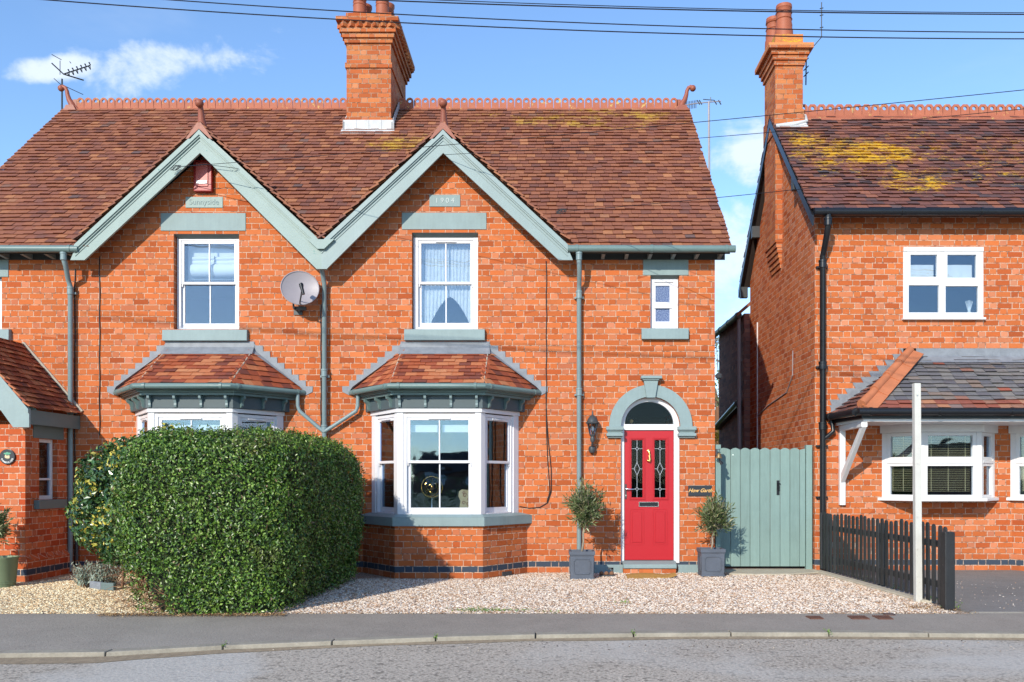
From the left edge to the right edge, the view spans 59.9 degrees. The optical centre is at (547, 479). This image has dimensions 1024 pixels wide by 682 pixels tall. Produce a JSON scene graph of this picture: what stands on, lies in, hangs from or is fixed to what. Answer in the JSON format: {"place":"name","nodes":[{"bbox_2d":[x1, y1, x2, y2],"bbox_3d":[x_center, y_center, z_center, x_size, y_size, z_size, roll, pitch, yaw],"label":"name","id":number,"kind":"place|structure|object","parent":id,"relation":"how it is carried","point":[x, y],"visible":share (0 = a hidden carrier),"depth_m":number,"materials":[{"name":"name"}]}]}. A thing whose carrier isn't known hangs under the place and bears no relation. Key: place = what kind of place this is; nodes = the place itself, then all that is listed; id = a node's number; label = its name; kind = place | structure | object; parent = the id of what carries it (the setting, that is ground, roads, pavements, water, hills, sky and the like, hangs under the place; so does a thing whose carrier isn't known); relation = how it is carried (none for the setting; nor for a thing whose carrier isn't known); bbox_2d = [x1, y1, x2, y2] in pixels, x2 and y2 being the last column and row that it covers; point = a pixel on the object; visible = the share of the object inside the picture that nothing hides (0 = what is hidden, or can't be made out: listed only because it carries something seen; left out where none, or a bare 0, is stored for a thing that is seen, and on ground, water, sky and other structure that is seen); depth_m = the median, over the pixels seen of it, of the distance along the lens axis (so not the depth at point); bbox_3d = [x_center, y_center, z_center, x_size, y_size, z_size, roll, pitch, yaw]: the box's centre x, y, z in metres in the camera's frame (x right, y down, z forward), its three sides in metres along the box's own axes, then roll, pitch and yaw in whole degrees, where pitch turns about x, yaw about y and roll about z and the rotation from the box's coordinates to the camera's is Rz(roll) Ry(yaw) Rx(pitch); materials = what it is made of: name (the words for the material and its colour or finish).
{"place":"outdoors","nodes":[
{"label":"outdoors","id":0,"kind":"place"},
{"bbox_2d":[0,573,168,613],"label":"gravel forecourt","id":1,"kind":"structure","parent":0,"point":[64,599],"depth_m":10.56,"materials":[{"name":"beige gravel"}]},
{"bbox_2d":[0,555,19,587],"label":"plant pot","id":2,"kind":"object","parent":1,"relation":"on","point":[8,569],"visible":1,"depth_m":11.76,"materials":[{"name":"metal"}]},
{"bbox_2d":[0,503,18,545],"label":"olive tree","id":3,"kind":"object","parent":2,"relation":"on","point":[4,529],"visible":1,"depth_m":11.86,"materials":[{"name":"green plant"}]},
{"bbox_2d":[69,559,120,587],"bbox_3d":[-6.014,1.251,11.856,0.673,0.361,0.616,0,0,0],"label":"lavender plant","id":4,"kind":"object","parent":1,"relation":"on","point":[84,578],"visible":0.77,"depth_m":11.76,"materials":[{"name":"green plant"}]},
{"bbox_2d":[90,581,101,589],"bbox_3d":[-5.885,1.380,11.585,0.280,0.100,0.050,0,0,36],"label":"edging stone","id":5,"kind":"object","parent":1,"relation":"on","point":[95,584],"visible":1,"depth_m":11.55,"materials":[{"name":"grey stone"}]},
{"bbox_2d":[101,582,115,590],"bbox_3d":[-5.664,1.380,11.453,0.232,0.100,0.050,0,0,25],"label":"edging stone","id":6,"kind":"object","parent":1,"relation":"on","point":[105,585],"visible":0.93,"depth_m":11.42,"materials":[{"name":"grey stone"}]},
{"bbox_2d":[64,422,190,589],"bbox_3d":[-5.027,0.360,11.277,2.143,2.145,1.579,0,0,24],"label":"variegated shrub","id":7,"kind":"object","parent":1,"relation":"on","point":[90,512],"visible":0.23,"depth_m":10.86,"materials":[{"name":"green plant"}]},
{"bbox_2d":[458,489,468,507],"bbox_3d":[-1.219,0.359,13.316,0.230,0.421,0.169,0,0,0],"label":"patterned chair","id":8,"kind":"object","parent":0,"point":[463,495],"visible":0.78,"depth_m":13.24,"materials":[{"name":"beige fabric"}]},
{"bbox_2d":[0,637,1023,681],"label":"road","id":9,"kind":"structure","parent":0,"point":[908,660],"depth_m":7.10,"materials":[{"name":"grey asphalt"}]},
{"bbox_2d":[0,630,1023,657],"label":"kerb","id":10,"kind":"structure","parent":9,"relation":"on","point":[440,637],"depth_m":8.16,"materials":[{"name":"concrete"}]},
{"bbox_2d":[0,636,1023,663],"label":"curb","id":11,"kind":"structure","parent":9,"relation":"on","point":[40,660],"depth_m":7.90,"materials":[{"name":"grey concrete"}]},
{"bbox_2d":[273,638,1013,651],"bbox_3d":[0.257,1.474,7.925,12.396,0.016,0.660,0,0,0],"label":"road grit","id":12,"kind":"object","parent":9,"relation":"on","point":[707,645],"visible":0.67,"depth_m":7.84,"materials":[{"name":"gravel"}]},
{"bbox_2d":[0,612,1023,650],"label":"pavement","id":13,"kind":"structure","parent":0,"point":[50,631],"depth_m":8.72,"materials":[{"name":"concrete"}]},
{"bbox_2d":[97,601,975,616],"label":"leaf litter","id":14,"kind":"object","parent":13,"relation":"on","point":[223,614],"visible":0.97,"depth_m":9.36,"materials":[{"name":"brown plant"}]},
{"bbox_2d":[805,616,823,618],"bbox_3d":[2.768,1.428,9.192,0.150,0.010,0.180,0,0,0],"label":"utility cover","id":15,"kind":"object","parent":13,"relation":"on","point":[814,617],"visible":1,"depth_m":9.16,"materials":[{"name":"metal"}]},
{"bbox_2d":[847,615,869,618],"bbox_3d":[3.219,1.428,9.199,0.203,0.010,0.212,0,0,0],"label":"utility cover","id":16,"kind":"object","parent":13,"relation":"on","point":[857,616],"visible":1,"depth_m":9.20,"materials":[{"name":"metal"}]},
{"bbox_2d":[872,615,892,618],"bbox_3d":[3.482,1.428,9.200,0.179,0.010,0.223,0,0,0],"label":"utility cover","id":17,"kind":"object","parent":13,"relation":"on","point":[882,617],"visible":1,"depth_m":9.20,"materials":[{"name":"metal"}]},
{"bbox_2d":[0,0,1023,396],"label":"sky","id":18,"kind":"structure","parent":0,"point":[131,52],"materials":[{"name":"blue"}]},
{"bbox_2d":[47,0,1023,38],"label":"overhead cable","id":19,"kind":"object","parent":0,"point":[528,28],"visible":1,"depth_m":8.70,"materials":[{"name":"black plastic"}]},
{"bbox_2d":[177,573,967,613],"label":"gravel drive","id":20,"kind":"structure","parent":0,"point":[364,576],"depth_m":10.58,"materials":[{"name":"beige gravel"}]},
{"bbox_2d":[94,422,368,614],"bbox_3d":[-3.659,0.417,11.042,2.315,2.163,3.895,0,0,0],"label":"box hedge","id":21,"kind":"object","parent":20,"relation":"on","point":[239,520],"visible":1,"depth_m":9.41,"materials":[{"name":"green plant"}]},
{"bbox_2d":[221,579,961,645],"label":"weeds","id":22,"kind":"object","parent":20,"relation":"on","point":[621,601],"visible":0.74,"depth_m":9.65,"materials":[{"name":"green plant"}]},
{"bbox_2d":[239,572,956,613],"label":"gravel stones","id":23,"kind":"object","parent":20,"relation":"on","point":[845,604],"visible":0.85,"depth_m":10.88,"materials":[{"name":"beige gravel"}]},
{"bbox_2d":[569,549,594,578],"bbox_3d":[0.492,1.230,12.880,0.370,0.400,0.370,0,0,0],"label":"square planter","id":24,"kind":"object","parent":23,"relation":"on","point":[581,564],"visible":1,"depth_m":12.71,"materials":[{"name":"plastic"}]},
{"bbox_2d":[562,476,606,550],"bbox_3d":[0.529,0.518,12.883,0.685,1.129,0.735,0,0,0],"label":"olive tree","id":25,"kind":"object","parent":24,"relation":"on","point":[584,505],"visible":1,"depth_m":12.80,"materials":[{"name":"green plant"}]},
{"bbox_2d":[599,568,614,576],"bbox_3d":[0.871,1.367,13.100,0.223,0.125,0.120,0,0,0],"label":"boot scraper","id":26,"kind":"object","parent":20,"relation":"on","point":[605,573],"visible":1,"depth_m":13.08,"materials":[{"name":"brown metal"}]},
{"bbox_2d":[626,572,676,578],"bbox_3d":[1.511,1.403,12.970,0.718,0.071,0.342,0,0,0],"label":"doormat","id":27,"kind":"object","parent":20,"relation":"on","point":[646,575],"visible":0.99,"depth_m":12.94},
{"bbox_2d":[696,547,725,575],"bbox_3d":[2.423,1.220,13.180,0.370,0.400,0.370,0,0,0],"label":"square planter","id":28,"kind":"object","parent":20,"relation":"on","point":[711,562],"visible":1,"depth_m":13.01,"materials":[{"name":"plastic"}]},
{"bbox_2d":[691,489,737,548],"bbox_3d":[2.470,0.597,13.159,0.699,0.953,0.623,0,0,-45],"label":"olive tree","id":29,"kind":"object","parent":28,"relation":"on","point":[712,514],"visible":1,"depth_m":13.10,"materials":[{"name":"green plant"}]},
{"bbox_2d":[724,568,817,574],"bbox_3d":[3.400,1.419,13.695,1.600,0.022,0.910,0,0,0],"label":"concrete apron","id":30,"kind":"object","parent":20,"relation":"on","point":[763,571],"visible":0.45,"depth_m":13.59,"materials":[{"name":"beige concrete"}]},
{"bbox_2d":[814,570,932,602],"bbox_3d":[4.280,1.413,11.998,0.159,0.035,3.420,0,0,-5],"label":"concrete edging","id":31,"kind":"object","parent":20,"relation":"on","point":[882,588],"visible":0.8,"depth_m":11.71,"materials":[{"name":"grey concrete"}]},
{"bbox_2d":[912,383,921,601],"bbox_3d":[4.322,0.153,10.389,0.084,2.554,0.097,0,0,0],"label":"white post","id":32,"kind":"object","parent":20,"relation":"on","point":[917,491],"visible":1,"depth_m":10.36,"materials":[{"name":"paint"}]},
{"bbox_2d":[171,0,1023,32],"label":"overhead cable","id":33,"kind":"object","parent":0,"point":[599,23],"visible":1,"depth_m":8.65,"materials":[{"name":"black plastic"}]},
{"bbox_2d":[369,0,1023,14],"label":"overhead cable","id":34,"kind":"object","parent":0,"point":[699,9],"visible":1,"depth_m":8.60,"materials":[{"name":"black plastic"}]},
{"bbox_2d":[715,430,718,444],"bbox_3d":[4.402,-0.062,22.872,1.865,2.986,2.288,0,0,0],"label":"forsythia bush","id":35,"kind":"object","parent":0,"point":[716,435],"visible":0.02,"depth_m":22.29,"materials":[{"name":"plant"}]},
{"bbox_2d":[439,0,1023,12],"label":"overhead cable","id":36,"kind":"object","parent":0,"point":[734,9],"visible":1,"depth_m":8.50,"materials":[{"name":"black plastic"}]},
{"bbox_2d":[725,566,803,567],"bbox_3d":[0.000,1.438,48.850,80.000,0.001,69.500,0,0,0],"label":"back garden","id":37,"kind":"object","parent":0,"point":[764,567],"depth_m":14.51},
{"bbox_2d":[0,0,735,581],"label":"semi detached house","id":38,"kind":"structure","parent":37,"relation":"on","point":[108,206],"depth_m":13.60,"materials":[{"name":"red brick"}]},
{"bbox_2d":[0,279,1,328],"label":"obscured window","id":39,"kind":"structure","parent":38,"relation":"in","point":[0,279],"depth_m":13.68,"materials":[{"name":"white plastic"}]},
{"bbox_2d":[0,449,15,463],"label":"round name plaque","id":40,"kind":"object","parent":38,"relation":"attached to","point":[7,456],"visible":1,"depth_m":12.39,"materials":[{"name":"ceramic"}]},
{"bbox_2d":[51,55,90,109],"bbox_3d":[-9.764,-7.934,18.200,0.812,1.558,0.036,0,0,0],"label":"tv aerial","id":41,"kind":"object","parent":38,"relation":"attached to","point":[73,70],"visible":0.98,"depth_m":18.19,"materials":[{"name":"grey metal"}]},
{"bbox_2d":[74,269,75,564],"bbox_3d":[-7.234,-0.953,13.588,0.026,4.543,0.014,0,0,0],"label":"wall cable","id":42,"kind":"object","parent":38,"relation":"attached to","point":[75,391],"depth_m":13.58,"materials":[{"name":"black plastic"}]},
{"bbox_2d":[99,256,99,434],"bbox_3d":[-6.857,-2.042,13.588,0.026,2.738,0.014,0,0,0],"label":"wall cable","id":43,"kind":"object","parent":38,"relation":"attached to","point":[99,345],"depth_m":13.58,"materials":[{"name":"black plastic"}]},
{"bbox_2d":[166,425,219,430],"bbox_3d":[-5.160,-0.745,13.008,0.900,0.110,0.015,0,0,0],"label":"roller blind","id":44,"kind":"object","parent":38,"relation":"attached to","point":[205,426],"visible":0.21,"depth_m":13.00,"materials":[{"name":"white fabric"}]},
{"bbox_2d":[194,160,212,192],"bbox_3d":[-5.253,-4.627,13.547,0.280,0.480,0.106,0,0,0],"label":"alarm box","id":45,"kind":"object","parent":38,"relation":"attached to","point":[203,178],"visible":0.89,"depth_m":13.52,"materials":[{"name":"red plastic"}]},
{"bbox_2d":[196,180,206,183],"bbox_3d":[-5.259,-4.522,13.497,0.162,0.050,0.005,0,0,0],"label":"status window","id":46,"kind":"structure","parent":45,"relation":"in","point":[197,181],"depth_m":13.49,"materials":[{"name":"white plastic"}]},
{"bbox_2d":[177,238,238,328],"bbox_3d":[-5.227,-3.025,13.742,0.984,1.439,0.096,0,0,0],"label":"sash window","id":47,"kind":"structure","parent":38,"relation":"in","point":[181,284],"depth_m":13.71,"materials":[{"name":"white plastic"}]},
{"bbox_2d":[107,342,312,572],"bbox_3d":[-5.170,-0.340,13.093,3.151,3.540,1.141,0,0,0],"label":"bay window","id":48,"kind":"structure","parent":38,"relation":"in","point":[230,378],"depth_m":13.04,"materials":[{"name":"orange tile"}]},
{"bbox_2d":[188,244,233,280],"bbox_3d":[-5.186,-3.398,13.860,0.882,0.604,0.220,0,0,0],"label":"roman blind","id":49,"kind":"object","parent":38,"relation":"attached to","point":[222,262],"visible":0.92,"depth_m":13.85,"materials":[{"name":"white fabric"}]},
{"bbox_2d":[280,271,318,314],"bbox_3d":[-3.717,-2.826,13.324,0.562,0.618,0.444,0,0,30],"label":"satellite dish","id":50,"kind":"object","parent":38,"relation":"attached to","point":[299,287],"visible":1,"depth_m":13.34,"materials":[{"name":"grey metal"}]},
{"bbox_2d":[320,304,321,426],"bbox_3d":[-3.470,-1.728,13.588,0.026,1.899,0.014,0,0,0],"label":"wall cable","id":51,"kind":"object","parent":38,"relation":"attached to","point":[321,365],"depth_m":13.58,"materials":[{"name":"black plastic"}]},
{"bbox_2d":[421,476,442,507],"bbox_3d":[-1.715,0.224,13.150,0.290,0.552,0.248,0,0,-38],"label":"armillary sphere","id":52,"kind":"object","parent":38,"relation":"on","point":[431,487],"visible":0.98,"depth_m":13.14,"materials":[{"name":"gold metal"}]},
{"bbox_2d":[411,425,467,431],"bbox_3d":[-1.560,-0.745,13.008,0.900,0.110,0.015,0,0,0],"label":"roller blind","id":53,"kind":"object","parent":38,"relation":"attached to","point":[434,428],"visible":0.84,"depth_m":13.00,"materials":[{"name":"white fabric"}]},
{"bbox_2d":[342,342,547,578],"bbox_3d":[-1.570,-0.340,13.093,3.150,3.540,1.141,0,0,0],"label":"bay window","id":54,"kind":"structure","parent":38,"relation":"in","point":[487,538],"depth_m":12.95,"materials":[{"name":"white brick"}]},
{"bbox_2d":[413,235,477,328],"bbox_3d":[-1.573,-3.035,13.741,0.997,1.459,0.098,0,0,0],"label":"sash window","id":55,"kind":"structure","parent":38,"relation":"in","point":[417,242],"depth_m":13.71,"materials":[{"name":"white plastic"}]},
{"bbox_2d":[422,244,470,322],"bbox_3d":[-1.563,-3.045,13.840,0.853,1.270,0.024,0,0,0],"label":"net curtain","id":56,"kind":"object","parent":38,"relation":"hanging from","point":[433,267],"visible":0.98,"depth_m":13.84,"materials":[{"name":"fabric"}]},
{"bbox_2d":[519,261,551,508],"bbox_3d":[-0.187,-1.449,13.588,0.494,3.791,0.012,0,0,0],"label":"wall cable","id":57,"kind":"object","parent":38,"relation":"attached to","point":[546,392],"depth_m":13.58,"materials":[{"name":"black plastic"}]},
{"bbox_2d":[546,419,549,500],"bbox_3d":[0.003,-0.499,13.586,0.072,1.693,0.010,0,0,0],"label":"wall cable","id":58,"kind":"object","parent":38,"relation":"attached to","point":[547,459],"depth_m":13.58,"materials":[{"name":"black plastic"}]},
{"bbox_2d":[586,410,598,452],"bbox_3d":[0.679,-0.725,13.482,0.210,0.647,0.246,0,0,0],"label":"wall lantern","id":59,"kind":"object","parent":38,"relation":"attached to","point":[592,419],"depth_m":13.43,"materials":[{"name":"grey metal"}]},
{"bbox_2d":[624,430,673,559],"bbox_3d":[1.559,0.242,13.675,0.759,1.996,0.110,0,0,0],"label":"front door","id":60,"kind":"structure","parent":38,"relation":"in","point":[648,518],"depth_m":13.69,"materials":[{"name":"red wood"}]},
{"bbox_2d":[650,277,677,327],"bbox_3d":[1.793,-2.710,13.711,0.430,0.809,0.098,0,0,0],"label":"obscured window","id":61,"kind":"structure","parent":38,"relation":"in","point":[663,292],"depth_m":13.68,"materials":[{"name":"white plastic"}]},
{"bbox_2d":[688,486,712,495],"bbox_3d":[2.336,0.173,13.589,0.371,0.160,0.020,0,0,0],"label":"house name sign","id":62,"kind":"object","parent":38,"relation":"attached to","point":[700,490],"visible":1,"depth_m":13.58,"materials":[{"name":"stone"}]},
{"bbox_2d":[686,97,720,170],"bbox_3d":[3.329,-3.546,19.800,1.090,9.953,0.048,0,0,0],"label":"tv aerial","id":63,"kind":"object","parent":38,"relation":"attached to","point":[699,102],"visible":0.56,"depth_m":19.78,"materials":[{"name":"grey metal"}]},
{"bbox_2d":[715,449,722,464],"bbox_3d":[2.600,-0.344,13.523,0.149,0.250,0.109,0,0,32],"label":"door bell","id":64,"kind":"object","parent":38,"relation":"attached to","point":[718,455],"depth_m":13.50,"materials":[{"name":"gold metal"}]},
{"bbox_2d":[715,373,722,378],"bbox_3d":[2.620,-1.583,13.600,0.120,0.100,0.120,0,0,0],"label":"security light","id":65,"kind":"object","parent":38,"relation":"attached to","point":[718,375],"visible":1,"depth_m":13.56,"materials":[{"name":"grey metal"}]},
{"bbox_2d":[445,109,1020,154],"bbox_3d":[2.206,-4.236,10.790,8.863,1.173,0.007,0,0,33],"label":"service wire","id":66,"kind":"object","parent":38,"relation":"attached to","point":[752,133],"visible":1,"depth_m":10.60,"materials":[{"name":"black plastic"}]},
{"bbox_2d":[715,445,811,568],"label":"side gate","id":67,"kind":"structure","parent":38,"relation":"attached to","point":[767,492],"depth_m":13.95,"materials":[{"name":"green paint"}]},
{"bbox_2d":[560,163,1023,211],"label":"service wire","id":68,"kind":"object","parent":38,"relation":"attached to","point":[806,188],"visible":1,"depth_m":10.52,"materials":[{"name":"black plastic"}]},
{"bbox_2d":[556,208,566,213],"bbox_3d":[0.207,-3.980,13.180,0.158,0.086,0.007,0,0,0],"label":"wire knot","id":69,"kind":"object","parent":68,"relation":"attached to","point":[558,212],"visible":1,"depth_m":13.18,"materials":[{"name":"grey metal"}]},
{"bbox_2d":[715,338,718,444],"bbox_3d":[6.444,-1.990,32.780,3.970,6.846,3.250,0,0,39],"label":"garden tree","id":70,"kind":"object","parent":37,"relation":"on","point":[716,412],"visible":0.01,"depth_m":32.53,"materials":[{"name":"green plant"}]},
{"bbox_2d":[715,337,718,406],"bbox_3d":[7.734,-2.728,39.464,4.124,8.323,3.595,0,0,-23],"label":"garden tree","id":71,"kind":"object","parent":37,"relation":"on","point":[717,361],"visible":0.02,"depth_m":39.18,"materials":[{"name":"plant"}]},
{"bbox_2d":[715,2,1023,570],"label":"neighbour house","id":72,"kind":"structure","parent":37,"relation":"on","point":[857,319],"depth_m":13.90,"materials":[{"name":"brick"}]},
{"bbox_2d":[757,322,757,447],"bbox_3d":[4.168,-1.495,17.650,0.026,3.250,0.023,0,0,0],"label":"wall cable","id":73,"kind":"object","parent":72,"relation":"attached to","point":[757,384],"depth_m":17.64,"materials":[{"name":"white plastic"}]},
{"bbox_2d":[757,351,792,415],"bbox_3d":[4.168,-1.726,16.357,0.018,0.928,2.529,0,0,0],"label":"wall cable","id":74,"kind":"object","parent":72,"relation":"attached to","point":[787,388],"depth_m":15.46,"materials":[{"name":"black plastic"}]},
{"bbox_2d":[803,2,822,84],"bbox_3d":[4.831,-7.925,16.150,0.365,1.504,0.021,0,0,0],"label":"tv aerial","id":75,"kind":"object","parent":72,"relation":"attached to","point":[806,66],"visible":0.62,"depth_m":16.14,"materials":[{"name":"grey metal"}]},
{"bbox_2d":[893,436,912,490],"bbox_3d":[5.512,-0.245,13.755,0.024,0.850,0.337,0,0,-44],"label":"venetian blind","id":76,"kind":"object","parent":72,"relation":"attached to","point":[903,473],"visible":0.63,"depth_m":13.74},
{"bbox_2d":[911,265,933,276],"bbox_3d":[5.870,-3.260,14.020,0.443,0.252,0.012,0,0,0],"label":"white blind","id":77,"kind":"object","parent":72,"relation":"attached to","point":[921,270],"visible":0.66,"depth_m":14.02,"materials":[{"name":"fabric"}]},
{"bbox_2d":[878,424,998,500],"bbox_3d":[6.115,-0.260,13.690,1.922,1.181,0.600,0,0,0],"label":"bow window","id":78,"kind":"structure","parent":72,"relation":"in","point":[981,461],"depth_m":13.48,"materials":[{"name":"white plastic"}]},
{"bbox_2d":[902,247,985,319],"bbox_3d":[6.185,-3.062,13.905,1.290,1.139,0.150,0,0,0],"label":"casement window","id":79,"kind":"structure","parent":72,"relation":"in","point":[941,280],"depth_m":13.88,"materials":[{"name":"white plastic"}]},
{"bbox_2d":[927,441,969,487],"bbox_3d":[6.115,-0.245,13.573,0.668,0.850,0.024,0,0,0],"label":"venetian blind","id":80,"kind":"object","parent":72,"relation":"attached to","point":[948,466],"visible":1,"depth_m":13.56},
{"bbox_2d":[947,265,971,277],"bbox_3d":[6.473,-3.260,14.020,0.450,0.252,0.012,0,0,0],"label":"white blind","id":81,"kind":"object","parent":72,"relation":"attached to","point":[959,271],"visible":0.73,"depth_m":14.02,"materials":[{"name":"fabric"}]},
{"bbox_2d":[965,300,972,311],"bbox_3d":[6.637,-2.700,13.990,0.107,0.245,0.060,0,0,27],"label":"reed diffuser","id":82,"kind":"object","parent":72,"relation":"on","point":[968,304],"visible":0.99,"depth_m":13.99,"materials":[{"name":"white glass"}]},
{"bbox_2d":[1022,437,1023,490],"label":"venetian blind","id":83,"kind":"object","parent":72,"relation":"attached to","point":[1023,466],"visible":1,"depth_m":13.84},
{"bbox_2d":[823,570,1023,612],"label":"asphalt driveway","id":84,"kind":"structure","parent":0,"point":[995,585],"depth_m":11.34,"materials":[{"name":"grey asphalt"}]},
{"bbox_2d":[820,511,954,610],"bbox_3d":[4.381,0.957,11.727,0.215,0.947,4.094,0,0,-2],"label":"picket fence","id":85,"kind":"object","parent":84,"relation":"on","point":[858,559],"visible":0.94,"depth_m":11.40,"materials":[{"name":"black paint"}]},
{"bbox_2d":[925,581,1019,607],"bbox_3d":[5.829,1.417,11.017,2.305,0.016,2.772,0,0,0],"label":"driveway grit","id":86,"kind":"object","parent":84,"relation":"on","point":[993,601],"visible":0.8,"depth_m":11.16,"materials":[{"name":"grey gravel"}]},
{"bbox_3d":[-5.044,-4.649,13.185,0.908,0.072,0.018,0,0,0],"label":"service wire","id":87,"kind":"object","parent":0,"visible":0},
{"bbox_2d":[170,165,180,170],"bbox_3d":[-5.519,-4.626,13.180,0.172,0.086,0.007,0,0,0],"label":"wire knot","id":88,"kind":"object","parent":87,"relation":"attached to","point":[174,166],"visible":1,"depth_m":13.18,"materials":[{"name":"grey metal"}]},
{"bbox_2d":[178,90,1021,166],"bbox_3d":[0.631,-4.279,10.790,13.159,0.726,0.008,0,0,21],"label":"service wire","id":89,"kind":"object","parent":88,"relation":"attached to","point":[626,128],"visible":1,"depth_m":10.60,"materials":[{"name":"black plastic"}]}
]}

